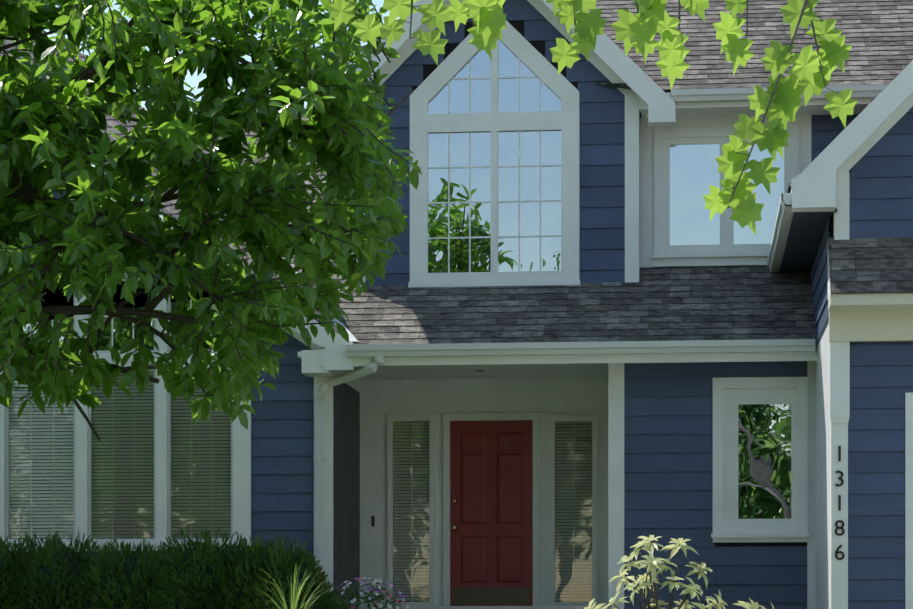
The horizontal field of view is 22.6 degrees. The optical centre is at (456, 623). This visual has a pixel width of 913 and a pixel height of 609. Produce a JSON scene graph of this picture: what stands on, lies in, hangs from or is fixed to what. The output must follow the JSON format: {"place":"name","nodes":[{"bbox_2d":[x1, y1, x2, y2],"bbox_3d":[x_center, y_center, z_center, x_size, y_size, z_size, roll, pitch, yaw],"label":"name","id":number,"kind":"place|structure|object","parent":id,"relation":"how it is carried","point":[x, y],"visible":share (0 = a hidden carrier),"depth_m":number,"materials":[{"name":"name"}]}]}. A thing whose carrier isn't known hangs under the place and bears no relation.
{"place":"outdoors","nodes":[
{"label":"outdoors","id":0,"kind":"place"},
{"bbox_2d":[0,0,421,440],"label":"tree","id":1,"kind":"object","parent":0,"point":[130,171],"depth_m":17.08,"materials":[{"name":"green plant"}]},
{"bbox_2d":[44,0,413,218],"label":"sky","id":2,"kind":"structure","parent":0,"point":[193,80],"materials":[{"name":"white"}]},
{"bbox_2d":[9,371,591,601],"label":"window blinds","id":3,"kind":"object","parent":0,"point":[42,471],"visible":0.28,"depth_m":23.79,"materials":[{"name":"white plastic"}]},
{"bbox_2d":[333,383,359,605],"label":"porch side wall","id":4,"kind":"structure","parent":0,"point":[346,482],"depth_m":24.36,"materials":[{"name":"white paint"}]},
{"bbox_2d":[22,39,790,518],"bbox_3d":[-1.007,-3.634,23.948,8.910,5.153,1.000,0,0,6],"label":"window glass","id":5,"kind":"object","parent":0,"point":[764,461],"visible":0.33,"depth_m":24.02,"materials":[{"name":"clear glass"}]},
{"bbox_2d":[5,272,830,608],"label":"house trim","id":6,"kind":"structure","parent":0,"point":[819,500],"depth_m":22.95,"materials":[{"name":"white wood"}]},
{"bbox_2d":[0,0,912,608],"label":"house trim","id":7,"kind":"structure","parent":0,"point":[542,392],"depth_m":23.94,"materials":[{"name":"white wood"}]},
{"bbox_2d":[0,0,912,608],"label":"house siding","id":8,"kind":"object","parent":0,"point":[668,450],"visible":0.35,"depth_m":23.10,"materials":[{"name":"blue wood"}]},
{"bbox_2d":[0,0,912,345],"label":"house roof shingles","id":9,"kind":"object","parent":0,"point":[710,302],"visible":0.15,"depth_m":23.60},
{"bbox_2d":[344,606,610,608],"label":"porch floor","id":10,"kind":"structure","parent":0,"point":[491,607],"depth_m":23.06,"materials":[{"name":"grey concrete"}]},
{"bbox_2d":[450,420,532,605],"bbox_3d":[0.386,-1.208,25.167,0.913,2.060,0.043,0,0,6],"label":"front door","id":11,"kind":"structure","parent":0,"point":[491,492],"depth_m":25.15,"materials":[{"name":"red wood"}]},
{"bbox_2d":[452,498,457,530],"bbox_3d":[-0.022,-1.201,25.157,0.070,0.359,0.060,0,0,6],"label":"door knob","id":12,"kind":"object","parent":11,"relation":"attached to","point":[454,527],"visible":1,"depth_m":25.13,"materials":[{"name":"gold metal"}]},
{"bbox_2d":[453,587,529,604],"bbox_3d":[0.384,-0.303,25.145,0.853,0.190,0.004,0,0,6],"label":"door kick plate","id":13,"kind":"object","parent":11,"relation":"attached to","point":[496,596],"depth_m":25.14,"materials":[{"name":"grey"}]},
{"bbox_2d":[328,0,857,235],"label":"maple","id":14,"kind":"object","parent":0,"point":[629,28],"depth_m":6.81,"materials":[{"name":"green plant"}]},
{"bbox_2d":[314,84,887,571],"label":"house gutters","id":15,"kind":"object","parent":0,"point":[380,352],"visible":0.75,"depth_m":22.80,"materials":[{"name":"white metal"}]},
{"bbox_2d":[779,208,836,272],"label":"soffit","id":16,"kind":"structure","parent":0,"point":[806,233],"depth_m":21.84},
{"bbox_3d":[-3.708,0.207,22.458,14.457,0.130,2.525,0,0,6],"label":"mulch bed","id":17,"kind":"object","parent":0,"visible":0},
{"bbox_2d":[0,528,345,608],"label":"hedge","id":18,"kind":"object","parent":17,"relation":"on","point":[45,569],"visible":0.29,"depth_m":22.31,"materials":[{"name":"green plant"}]},
{"bbox_2d":[335,577,408,608],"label":"flowering bush","id":19,"kind":"object","parent":17,"relation":"on","point":[349,594],"depth_m":22.42,"materials":[{"name":"plant"}]},
{"bbox_2d":[332,577,404,604],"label":"violet flowers","id":20,"kind":"object","parent":19,"relation":"on","point":[372,588],"visible":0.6,"depth_m":22.41,"materials":[{"name":"purple plant"}]},
{"bbox_2d":[336,577,406,608],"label":"flowers","id":21,"kind":"object","parent":19,"relation":"on","point":[353,607],"visible":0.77,"depth_m":22.34,"materials":[{"name":"pink plant"}]},
{"bbox_3d":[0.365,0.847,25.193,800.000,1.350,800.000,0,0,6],"label":"lawn","id":22,"kind":"structure","parent":0,"visible":0},
{"bbox_2d":[232,564,353,608],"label":"ornamental grass","id":23,"kind":"object","parent":22,"relation":"on","point":[293,605],"depth_m":20.84,"materials":[{"name":"green plant"}]},
{"bbox_2d":[10,4,860,601],"bbox_3d":[1.305,-5.175,29.448,23.000,10.692,17.606,0,0,6],"label":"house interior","id":24,"kind":"object","parent":22,"relation":"on","point":[60,298],"depth_m":23.90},
{"bbox_2d":[145,108,357,341],"bbox_3d":[-2.502,-4.693,25.979,0.110,3.686,6.601,0,0,-26],"label":"valley flashing","id":25,"kind":"object","parent":24,"relation":"attached to","point":[352,338],"visible":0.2,"depth_m":23.27,"materials":[{"name":"white metal"}]},
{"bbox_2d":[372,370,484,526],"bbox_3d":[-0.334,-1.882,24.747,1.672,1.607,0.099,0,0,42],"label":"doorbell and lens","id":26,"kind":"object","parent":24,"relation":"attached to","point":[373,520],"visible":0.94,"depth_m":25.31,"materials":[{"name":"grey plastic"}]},
{"bbox_2d":[472,368,487,370],"bbox_3d":[0.253,-2.697,24.224,0.170,0.022,0.170,0,0,6],"label":"ceiling light","id":27,"kind":"object","parent":24,"relation":"attached to","point":[475,369],"visible":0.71,"depth_m":24.16,"materials":[{"name":"white"}]},
{"bbox_2d":[835,446,844,559],"bbox_3d":[3.415,-1.075,20.342,0.087,1.018,0.012,0,0,6],"label":"house number","id":28,"kind":"object","parent":24,"relation":"attached to","point":[841,527],"visible":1,"depth_m":20.34,"materials":[{"name":"black metal"}]},
{"bbox_2d":[828,293,912,342],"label":"fascia board","id":29,"kind":"object","parent":24,"relation":"attached to","point":[874,317],"visible":1,"depth_m":20.23,"materials":[{"name":"beige"}]},
{"bbox_2d":[584,535,773,608],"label":"pale shrub","id":30,"kind":"object","parent":22,"relation":"on","point":[690,589],"depth_m":19.52,"materials":[{"name":"green plant"}]}
]}

